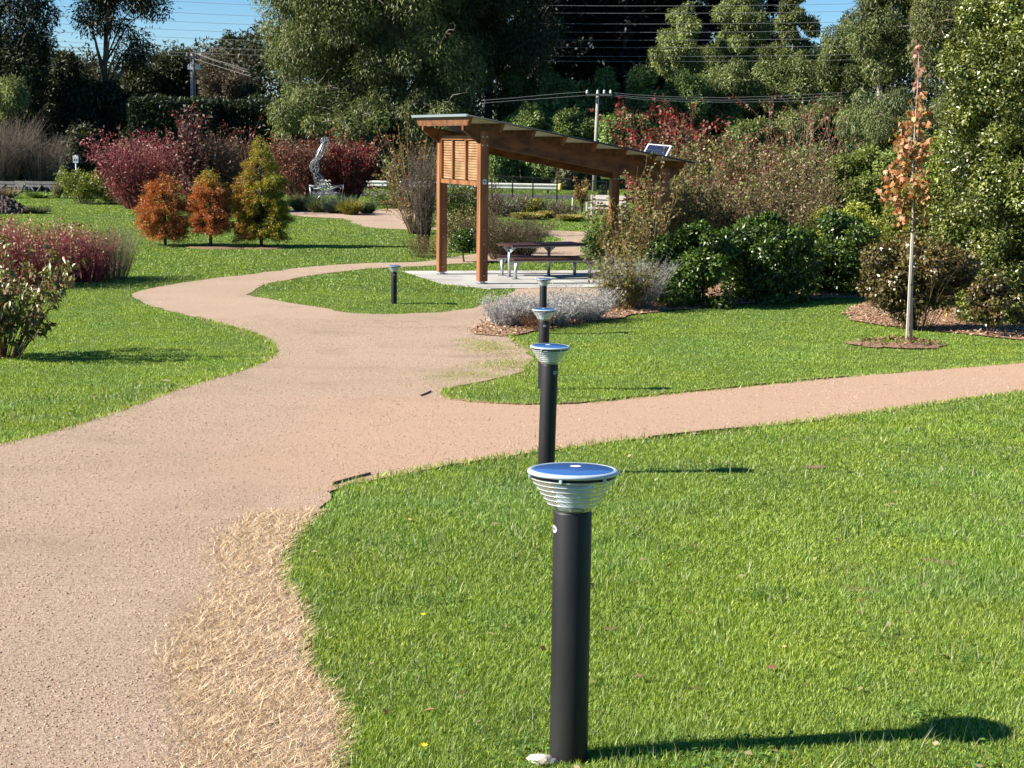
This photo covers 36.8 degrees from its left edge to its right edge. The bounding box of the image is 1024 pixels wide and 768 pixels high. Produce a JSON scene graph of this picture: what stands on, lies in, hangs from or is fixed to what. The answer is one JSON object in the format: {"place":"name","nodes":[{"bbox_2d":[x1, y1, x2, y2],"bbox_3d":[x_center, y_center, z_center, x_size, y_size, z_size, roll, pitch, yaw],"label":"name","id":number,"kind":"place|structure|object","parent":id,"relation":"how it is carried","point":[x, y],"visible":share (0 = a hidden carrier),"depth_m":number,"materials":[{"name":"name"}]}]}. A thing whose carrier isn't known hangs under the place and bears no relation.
{"place":"outdoors","nodes":[
{"label":"outdoors","id":0,"kind":"place"},
{"bbox_2d":[0,0,1016,119],"label":"sky","id":1,"kind":"structure","parent":0,"point":[207,9],"materials":[{"name":"blue"}]},
{"bbox_2d":[0,209,1023,767],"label":"gravel path","id":2,"kind":"structure","parent":0,"point":[232,301],"depth_m":10.74,"materials":[{"name":"beige gravel"}]},
{"bbox_2d":[0,133,1023,767],"bbox_3d":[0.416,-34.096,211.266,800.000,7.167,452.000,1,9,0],"label":"ground","id":3,"kind":"structure","parent":0,"point":[508,547],"depth_m":9.78,"materials":[{"name":"green plant"}]},
{"bbox_2d":[0,72,31,128],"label":"wattle tree","id":4,"kind":"object","parent":3,"relation":"on","point":[14,93],"visible":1,"depth_m":89.00,"materials":[{"name":"green plant"}]},
{"bbox_2d":[0,103,48,188],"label":"bare shrub","id":5,"kind":"object","parent":3,"relation":"on","point":[7,173],"visible":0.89,"depth_m":80.80,"materials":[{"name":"brown plant"}]},
{"bbox_2d":[0,90,66,142],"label":"shade tree","id":6,"kind":"object","parent":3,"relation":"on","point":[31,115],"visible":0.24,"depth_m":93.48,"materials":[{"name":"green plant"}]},
{"bbox_2d":[0,0,72,108],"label":"gum tree","id":7,"kind":"object","parent":3,"relation":"on","point":[31,48],"visible":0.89,"depth_m":92.99,"materials":[{"name":"green plant"}]},
{"bbox_2d":[0,122,79,191],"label":"bare shrub","id":8,"kind":"object","parent":3,"relation":"on","point":[40,170],"visible":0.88,"depth_m":81.28,"materials":[{"name":"brown plant"}]},
{"bbox_2d":[0,234,87,358],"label":"leafy dogwood","id":9,"kind":"object","parent":3,"relation":"on","point":[9,320],"visible":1,"depth_m":19.22,"materials":[{"name":"green plant"}]},
{"bbox_2d":[27,47,95,143],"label":"shade tree","id":10,"kind":"object","parent":3,"relation":"on","point":[64,71],"visible":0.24,"depth_m":103.27,"materials":[{"name":"green plant"}]},
{"bbox_2d":[45,119,108,184],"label":"shade tree","id":11,"kind":"object","parent":3,"relation":"on","point":[82,130],"visible":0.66,"depth_m":88.08,"materials":[{"name":"green plant"}]},
{"bbox_2d":[55,166,107,204],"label":"variegated shrub","id":12,"kind":"object","parent":3,"relation":"on","point":[80,189],"visible":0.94,"depth_m":67.64,"materials":[{"name":"green plant"}]},
{"bbox_2d":[46,222,122,282],"bbox_3d":[-8.985,-2.832,32.464,1.686,1.330,1.650,1,9,0],"label":"red dogwood","id":13,"kind":"object","parent":3,"relation":"on","point":[86,274],"visible":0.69,"depth_m":32.33,"materials":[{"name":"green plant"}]},
{"bbox_2d":[52,75,138,148],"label":"shade tree","id":14,"kind":"object","parent":3,"relation":"on","point":[85,106],"visible":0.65,"depth_m":95.00,"materials":[{"name":"green plant"}]},
{"bbox_2d":[75,216,144,279],"bbox_3d":[-8.688,-2.951,32.984,1.670,1.397,1.712,1,9,0],"label":"grey dogwood","id":15,"kind":"object","parent":3,"relation":"on","point":[114,262],"visible":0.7,"depth_m":32.88,"materials":[{"name":"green plant"}]},
{"bbox_2d":[59,0,181,138],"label":"gum tree","id":16,"kind":"object","parent":3,"relation":"on","point":[103,10],"visible":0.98,"depth_m":95.43,"materials":[{"name":"green plant"}]},
{"bbox_2d":[76,125,180,208],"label":"smoke bush","id":17,"kind":"object","parent":3,"relation":"on","point":[127,176],"visible":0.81,"depth_m":62.78,"materials":[{"name":"red plant"}]},
{"bbox_2d":[117,61,166,143],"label":"shade tree","id":18,"kind":"object","parent":3,"relation":"on","point":[140,83],"visible":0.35,"depth_m":101.56,"materials":[{"name":"green plant"}]},
{"bbox_2d":[129,170,192,245],"bbox_3d":[-9.793,-4.931,43.302,1.940,2.171,1.917,1,9,0],"label":"swamp cypress","id":19,"kind":"object","parent":3,"relation":"on","point":[175,226],"visible":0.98,"depth_m":42.95,"materials":[{"name":"orange plant"}]},
{"bbox_2d":[125,93,226,183],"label":"clipped hedge","id":20,"kind":"object","parent":3,"relation":"on","point":[148,115],"visible":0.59,"depth_m":90.58,"materials":[{"name":"green plant"}]},
{"bbox_2d":[151,44,200,108],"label":"shade tree","id":21,"kind":"object","parent":3,"relation":"on","point":[174,70],"visible":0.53,"depth_m":103.23,"materials":[{"name":"green plant"}]},
{"bbox_2d":[155,102,215,204],"bbox_3d":[-12.947,-9.062,61.411,2.454,4.430,2.167,1,9,0],"label":"columnar pear","id":22,"kind":"object","parent":3,"relation":"on","point":[190,168],"visible":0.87,"depth_m":61.17,"materials":[{"name":"red plant"}]},
{"bbox_2d":[185,168,234,245],"bbox_3d":[-8.400,-4.911,42.981,1.563,2.278,1.530,1,9,0],"label":"swamp cypress","id":23,"kind":"object","parent":3,"relation":"on","point":[216,220],"visible":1,"depth_m":42.76,"materials":[{"name":"orange plant"}]},
{"bbox_2d":[194,45,249,111],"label":"bare tree","id":24,"kind":"object","parent":3,"relation":"on","point":[231,85],"visible":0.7,"depth_m":109.59,"materials":[{"name":"brown plant"}]},
{"bbox_2d":[195,127,258,210],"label":"smoke bush","id":25,"kind":"object","parent":3,"relation":"on","point":[223,163],"visible":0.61,"depth_m":62.01,"materials":[{"name":"red plant"}]},
{"bbox_2d":[114,505,363,767],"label":"dry grass","id":26,"kind":"structure","parent":3,"relation":"on","point":[263,695],"depth_m":5.38,"materials":[{"name":"plant"}]},
{"bbox_2d":[209,96,283,161],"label":"clipped hedge","id":27,"kind":"object","parent":3,"relation":"on","point":[247,118],"visible":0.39,"depth_m":92.77,"materials":[{"name":"green plant"}]},
{"bbox_2d":[225,135,297,245],"bbox_3d":[-7.032,-5.392,43.200,2.025,3.186,2.045,1,9,0],"label":"swamp cypress","id":28,"kind":"object","parent":3,"relation":"on","point":[252,225],"visible":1,"depth_m":42.84,"materials":[{"name":"green plant"}]},
{"bbox_2d":[260,57,394,165],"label":"gum tree","id":29,"kind":"object","parent":3,"relation":"on","point":[328,113],"visible":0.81,"depth_m":91.67,"materials":[{"name":"green plant"}]},
{"bbox_2d":[247,0,503,153],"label":"gum tree","id":30,"kind":"object","parent":3,"relation":"on","point":[383,45],"visible":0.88,"depth_m":93.13,"materials":[{"name":"green plant"}]},
{"bbox_2d":[351,113,460,233],"bbox_3d":[-2.991,-6.763,49.460,4.065,3.899,3.908,1,9,0],"label":"amber tree","id":31,"kind":"object","parent":3,"relation":"on","point":[404,203],"visible":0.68,"depth_m":49.45,"materials":[{"name":"brown plant"}]},
{"bbox_2d":[392,140,454,251],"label":"upright shrub","id":32,"kind":"object","parent":3,"relation":"on","point":[423,211],"visible":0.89,"depth_m":41.44,"materials":[{"name":"brown plant"}]},
{"bbox_2d":[374,77,487,168],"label":"gum tree","id":33,"kind":"object","parent":3,"relation":"on","point":[424,103],"visible":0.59,"depth_m":92.16,"materials":[{"name":"green plant"}]},
{"bbox_2d":[433,169,490,227],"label":"olive shrub","id":34,"kind":"object","parent":3,"relation":"on","point":[459,196],"visible":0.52,"depth_m":49.30,"materials":[{"name":"green plant"}]},
{"bbox_2d":[395,337,571,398],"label":"thin turf","id":35,"kind":"structure","parent":3,"relation":"on","point":[503,365],"depth_m":19.11,"materials":[{"name":"green plant"}]},
{"bbox_2d":[0,176,981,298],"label":"lawn grass","id":36,"kind":"structure","parent":3,"relation":"on","point":[183,254],"depth_m":41.69,"materials":[{"name":"green plant"}]},
{"bbox_2d":[433,0,575,155],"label":"gum tree","id":37,"kind":"object","parent":3,"relation":"on","point":[518,43],"visible":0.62,"depth_m":96.29,"materials":[{"name":"green plant"}]},
{"bbox_2d":[489,155,521,182],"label":"roadside shrub","id":38,"kind":"object","parent":3,"relation":"on","point":[501,166],"visible":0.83,"depth_m":91.06,"materials":[{"name":"green plant"}]},
{"bbox_2d":[455,211,563,260],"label":"heath shrub","id":39,"kind":"object","parent":3,"relation":"on","point":[510,236],"visible":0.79,"depth_m":39.24,"materials":[{"name":"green plant"}]},
{"bbox_2d":[0,289,1023,493],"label":"lawn grass","id":40,"kind":"structure","parent":3,"relation":"on","point":[748,356],"depth_m":17.79,"materials":[{"name":"green plant"}]},
{"bbox_2d":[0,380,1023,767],"bbox_3d":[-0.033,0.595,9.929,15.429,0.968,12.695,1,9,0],"label":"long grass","id":41,"kind":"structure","parent":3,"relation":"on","point":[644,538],"depth_m":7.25,"materials":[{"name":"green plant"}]},
{"bbox_2d":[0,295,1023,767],"bbox_3d":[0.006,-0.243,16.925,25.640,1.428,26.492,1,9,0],"label":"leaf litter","id":42,"kind":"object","parent":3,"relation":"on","point":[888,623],"visible":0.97,"depth_m":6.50,"materials":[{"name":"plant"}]},
{"bbox_2d":[1,199,1023,347],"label":"bark mulch","id":43,"kind":"object","parent":3,"relation":"on","point":[890,344],"visible":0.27,"depth_m":27.20,"materials":[{"name":"brown wood"}]},
{"bbox_2d":[0,212,94,284],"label":"red dogwood","id":44,"kind":"object","parent":43,"relation":"on","point":[37,265],"visible":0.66,"depth_m":31.54,"materials":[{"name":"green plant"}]},
{"bbox_2d":[253,128,342,199],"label":"smoke bush","id":45,"kind":"object","parent":43,"relation":"on","point":[296,171],"visible":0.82,"depth_m":68.85,"materials":[{"name":"red plant"}]},
{"bbox_2d":[321,127,390,200],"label":"japanese maple","id":46,"kind":"object","parent":43,"relation":"on","point":[353,172],"visible":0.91,"depth_m":69.80,"materials":[{"name":"red plant"}]},
{"bbox_2d":[475,285,550,326],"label":"silver shrub","id":47,"kind":"object","parent":43,"relation":"on","point":[499,314],"visible":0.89,"depth_m":25.43,"materials":[{"name":"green plant"}]},
{"bbox_2d":[509,293,584,326],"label":"silver shrub","id":48,"kind":"object","parent":43,"relation":"on","point":[562,317],"visible":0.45,"depth_m":25.63,"materials":[{"name":"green plant"}]},
{"bbox_2d":[536,282,627,322],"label":"silver shrub","id":49,"kind":"object","parent":43,"relation":"on","point":[594,310],"visible":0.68,"depth_m":26.51,"materials":[{"name":"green plant"}]},
{"bbox_2d":[584,251,668,309],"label":"shrub","id":50,"kind":"object","parent":43,"relation":"on","point":[630,276],"visible":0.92,"depth_m":28.46,"materials":[{"name":"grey plant"}]},
{"bbox_2d":[584,248,679,308],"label":"silver shrub","id":51,"kind":"object","parent":43,"relation":"on","point":[650,294],"visible":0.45,"depth_m":28.81,"materials":[{"name":"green plant"}]},
{"bbox_2d":[582,146,684,298],"bbox_3d":[2.333,-3.114,29.984,2.024,3.055,2.070,9,12,43],"label":"climbing rose","id":52,"kind":"object","parent":43,"relation":"on","point":[624,243],"visible":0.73,"depth_m":29.64,"materials":[{"name":"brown plant"}]},
{"bbox_2d":[638,219,744,309],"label":"laurel bush","id":53,"kind":"object","parent":43,"relation":"on","point":[703,263],"visible":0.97,"depth_m":29.24,"materials":[{"name":"green plant"}]},
{"bbox_2d":[715,209,824,304],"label":"laurel bush","id":54,"kind":"object","parent":43,"relation":"on","point":[776,276],"visible":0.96,"depth_m":30.18,"materials":[{"name":"green plant"}]},
{"bbox_2d":[784,208,882,295],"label":"laurel bush","id":55,"kind":"object","parent":43,"relation":"on","point":[839,241],"visible":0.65,"depth_m":31.66,"materials":[{"name":"green plant"}]},
{"bbox_2d":[797,195,893,265],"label":"lime shrub","id":56,"kind":"object","parent":43,"relation":"on","point":[869,220],"visible":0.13,"depth_m":35.63,"materials":[{"name":"green plant"}]},
{"bbox_2d":[875,40,939,342],"bbox_3d":[5.765,-2.748,22.562,0.940,4.518,0.684,1,9,0],"label":"maple sapling","id":57,"kind":"object","parent":43,"relation":"on","point":[906,150],"visible":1,"depth_m":22.47,"materials":[{"name":"orange plant"}]},
{"bbox_2d":[853,227,982,331],"bbox_3d":[6.785,-1.712,25.738,2.048,1.817,1.782,4,10,21],"label":"bronze shrub","id":58,"kind":"object","parent":43,"relation":"on","point":[940,272],"visible":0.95,"depth_m":25.35,"materials":[{"name":"brown plant"}]},
{"bbox_2d":[919,0,1023,324],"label":"bright tree","id":59,"kind":"object","parent":43,"relation":"on","point":[991,174],"visible":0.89,"depth_m":26.72,"materials":[{"name":"green plant"}]},
{"bbox_2d":[962,268,1011,336],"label":"bronze shrub","id":60,"kind":"object","parent":43,"relation":"on","point":[992,292],"visible":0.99,"depth_m":24.55,"materials":[{"name":"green plant"}]},
{"bbox_2d":[494,61,540,180],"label":"bushy tree","id":61,"kind":"object","parent":3,"relation":"on","point":[514,77],"visible":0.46,"depth_m":97.63,"materials":[{"name":"green plant"}]},
{"bbox_2d":[20,0,1018,158],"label":"wood","id":62,"kind":"object","parent":3,"relation":"on","point":[242,59],"visible":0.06,"depth_m":129.37,"materials":[{"name":"green plant"}]},
{"bbox_2d":[502,99,549,182],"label":"bushy tree","id":63,"kind":"object","parent":3,"relation":"on","point":[530,115],"visible":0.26,"depth_m":92.06,"materials":[{"name":"green plant"}]},
{"bbox_2d":[403,270,654,288],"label":"concrete slab","id":64,"kind":"structure","parent":3,"relation":"on","point":[560,278],"depth_m":34.19,"materials":[{"name":"grey concrete"}]},
{"bbox_2d":[411,114,694,283],"bbox_3d":[0.871,-4.199,34.584,5.442,3.569,3.389,-3,10,-23],"label":"picnic shelter","id":65,"kind":"object","parent":64,"relation":"on","point":[482,138],"visible":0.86,"depth_m":33.63,"materials":[{"name":"brown wood"}]},
{"bbox_2d":[43,364,1023,767],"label":"clover leaves","id":66,"kind":"object","parent":3,"relation":"on","point":[739,754],"visible":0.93,"depth_m":5.39,"materials":[{"name":"green plant"}]},
{"bbox_2d":[530,343,569,463],"bbox_3d":[0.239,0.250,10.277,0.269,1.035,0.269,-6,12,-40],"label":"bollard light","id":67,"kind":"object","parent":3,"relation":"on","point":[548,357],"visible":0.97,"depth_m":10.21,"materials":[{"name":"metal"}]},
{"bbox_2d":[510,0,597,94],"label":"pine tree","id":68,"kind":"object","parent":3,"relation":"on","point":[577,13],"visible":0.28,"depth_m":116.93,"materials":[{"name":"green plant"}]},
{"bbox_2d":[531,66,591,183],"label":"bushy tree","id":69,"kind":"object","parent":3,"relation":"on","point":[550,105],"visible":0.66,"depth_m":95.74,"materials":[{"name":"green plant"}]},
{"bbox_2d":[543,104,598,139],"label":"bushy tree","id":70,"kind":"object","parent":3,"relation":"on","point":[572,122],"visible":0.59,"depth_m":91.89,"materials":[{"name":"green plant"}]},
{"bbox_2d":[527,462,619,763],"bbox_3d":[0.172,0.755,4.517,0.269,1.034,0.269,-1,6,-20],"label":"bollard light","id":71,"kind":"object","parent":3,"relation":"on","point":[571,484],"visible":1,"depth_m":4.46,"materials":[{"name":"black metal"}]},
{"bbox_2d":[559,0,621,98],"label":"pine tree","id":72,"kind":"object","parent":3,"relation":"on","point":[586,30],"visible":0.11,"depth_m":119.20,"materials":[{"name":"green plant"}]},
{"bbox_2d":[576,66,622,183],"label":"bushy tree","id":73,"kind":"object","parent":3,"relation":"on","point":[605,81],"visible":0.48,"depth_m":96.63,"materials":[{"name":"green plant"}]},
{"bbox_2d":[575,0,667,102],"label":"pine tree","id":74,"kind":"object","parent":3,"relation":"on","point":[628,23],"visible":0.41,"depth_m":118.14,"materials":[{"name":"green plant"}]},
{"bbox_2d":[590,109,662,188],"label":"bushy tree","id":75,"kind":"object","parent":3,"relation":"on","point":[603,133],"visible":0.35,"depth_m":90.94,"materials":[{"name":"green plant"}]},
{"bbox_2d":[611,62,679,182],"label":"bushy tree","id":76,"kind":"object","parent":3,"relation":"on","point":[640,79],"visible":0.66,"depth_m":95.71,"materials":[{"name":"green plant"}]},
{"bbox_2d":[589,87,732,223],"bbox_3d":[4.409,-6.571,46.471,4.206,4.717,4.041,1,9,0],"label":"red shrub","id":77,"kind":"object","parent":3,"relation":"on","point":[633,136],"visible":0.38,"depth_m":45.96,"materials":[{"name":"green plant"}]},
{"bbox_2d":[646,0,705,81],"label":"tree","id":78,"kind":"object","parent":3,"relation":"on","point":[690,25],"visible":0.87,"depth_m":105.04,"materials":[{"name":"green plant"}]},
{"bbox_2d":[661,66,711,145],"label":"bushy tree","id":79,"kind":"object","parent":3,"relation":"on","point":[689,86],"visible":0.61,"depth_m":96.53,"materials":[{"name":"green plant"}]},
{"bbox_2d":[636,124,769,252],"bbox_3d":[5.048,-5.375,42.461,3.325,3.557,3.524,-2,9,-16],"label":"autumn shrub","id":80,"kind":"object","parent":3,"relation":"on","point":[691,175],"visible":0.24,"depth_m":42.02,"materials":[{"name":"brown plant"}]},
{"bbox_2d":[627,158,781,261],"bbox_3d":[4.440,-3.936,36.038,3.592,2.703,3.826,1,9,0],"label":"brown shrub","id":81,"kind":"object","parent":3,"relation":"on","point":[687,218],"visible":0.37,"depth_m":35.36,"materials":[{"name":"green plant"}]},
{"bbox_2d":[657,0,761,146],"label":"pine tree","id":82,"kind":"object","parent":3,"relation":"on","point":[703,15],"visible":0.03,"depth_m":117.97,"materials":[{"name":"green plant"}]},
{"bbox_2d":[661,106,790,205],"bbox_3d":[6.365,-6.330,46.529,4.198,4.194,3.918,5,10,24],"label":"autumn shrub","id":83,"kind":"object","parent":3,"relation":"on","point":[728,142],"visible":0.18,"depth_m":46.18,"materials":[{"name":"brown plant"}]},
{"bbox_2d":[694,53,768,143],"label":"tree","id":84,"kind":"object","parent":3,"relation":"on","point":[730,77],"visible":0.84,"depth_m":98.35,"materials":[{"name":"green plant"}]},
{"bbox_2d":[703,0,782,134],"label":"pine tree","id":85,"kind":"object","parent":3,"relation":"on","point":[770,4],"visible":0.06,"depth_m":120.64,"materials":[{"name":"green plant"}]},
{"bbox_2d":[710,0,778,138],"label":"tree","id":86,"kind":"object","parent":3,"relation":"on","point":[726,18],"visible":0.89,"depth_m":105.35,"materials":[{"name":"green plant"}]},
{"bbox_2d":[697,124,823,222],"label":"autumn shrub","id":87,"kind":"object","parent":3,"relation":"on","point":[782,153],"visible":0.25,"depth_m":41.28,"materials":[{"name":"brown plant"}]},
{"bbox_2d":[722,116,801,180],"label":"bushy tree","id":88,"kind":"object","parent":3,"relation":"on","point":[740,127],"visible":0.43,"depth_m":82.06,"materials":[{"name":"green plant"}]},
{"bbox_2d":[699,163,855,258],"bbox_3d":[6.303,-3.988,36.866,3.788,2.593,3.834,1,9,0],"label":"brown shrub","id":89,"kind":"object","parent":3,"relation":"on","point":[773,203],"visible":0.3,"depth_m":36.65,"materials":[{"name":"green plant"}]},
{"bbox_2d":[748,55,823,125],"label":"tree","id":90,"kind":"object","parent":3,"relation":"on","point":[788,79],"visible":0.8,"depth_m":99.90,"materials":[{"name":"green plant"}]},
{"bbox_2d":[725,86,867,217],"bbox_3d":[8.240,-6.272,44.573,4.036,4.741,4.220,1,9,0],"label":"autumn shrub","id":91,"kind":"object","parent":3,"relation":"on","point":[805,142],"visible":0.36,"depth_m":44.46,"materials":[{"name":"brown plant"}]},
{"bbox_2d":[773,0,821,68],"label":"tree","id":92,"kind":"object","parent":3,"relation":"on","point":[786,21],"visible":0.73,"depth_m":108.80,"materials":[{"name":"green plant"}]},
{"bbox_2d":[746,138,873,226],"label":"autumn shrub","id":93,"kind":"object","parent":3,"relation":"on","point":[811,186],"visible":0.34,"depth_m":40.55,"materials":[{"name":"brown plant"}]},
{"bbox_2d":[773,93,850,158],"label":"tree","id":94,"kind":"object","parent":3,"relation":"on","point":[796,118],"visible":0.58,"depth_m":90.70,"materials":[{"name":"green plant"}]},
{"bbox_2d":[804,20,877,152],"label":"tree","id":95,"kind":"object","parent":3,"relation":"on","point":[838,71],"visible":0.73,"depth_m":103.11,"materials":[{"name":"green plant"}]},
{"bbox_2d":[818,144,905,230],"bbox_3d":[9.472,-4.750,40.706,2.416,3.215,2.095,-6,11,-34],"label":"rounded tree","id":96,"kind":"object","parent":3,"relation":"on","point":[863,187],"visible":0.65,"depth_m":40.25,"materials":[{"name":"green plant"}]},
{"bbox_2d":[828,81,924,162],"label":"tree","id":97,"kind":"object","parent":3,"relation":"on","point":[872,124],"visible":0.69,"depth_m":87.94,"materials":[{"name":"green plant"}]},
{"bbox_2d":[836,0,929,104],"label":"tree","id":98,"kind":"object","parent":3,"relation":"on","point":[877,37],"visible":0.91,"depth_m":97.94,"materials":[{"name":"green plant"}]},
{"bbox_2d":[876,175,957,252],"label":"lime shrub","id":99,"kind":"object","parent":3,"relation":"on","point":[938,189],"visible":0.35,"depth_m":36.92,"materials":[{"name":"green plant"}]},
{"bbox_2d":[889,94,949,150],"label":"tree","id":100,"kind":"object","parent":3,"relation":"on","point":[934,109],"visible":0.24,"depth_m":86.19,"materials":[{"name":"green plant"}]},
{"bbox_2d":[899,0,978,101],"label":"tree","id":101,"kind":"object","parent":3,"relation":"on","point":[934,19],"visible":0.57,"depth_m":95.04,"materials":[{"name":"green plant"}]},
{"bbox_2d":[268,483,1023,767],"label":"lawn grass","id":102,"kind":"structure","parent":0,"point":[623,580],"depth_m":6.27,"materials":[{"name":"green plant"}]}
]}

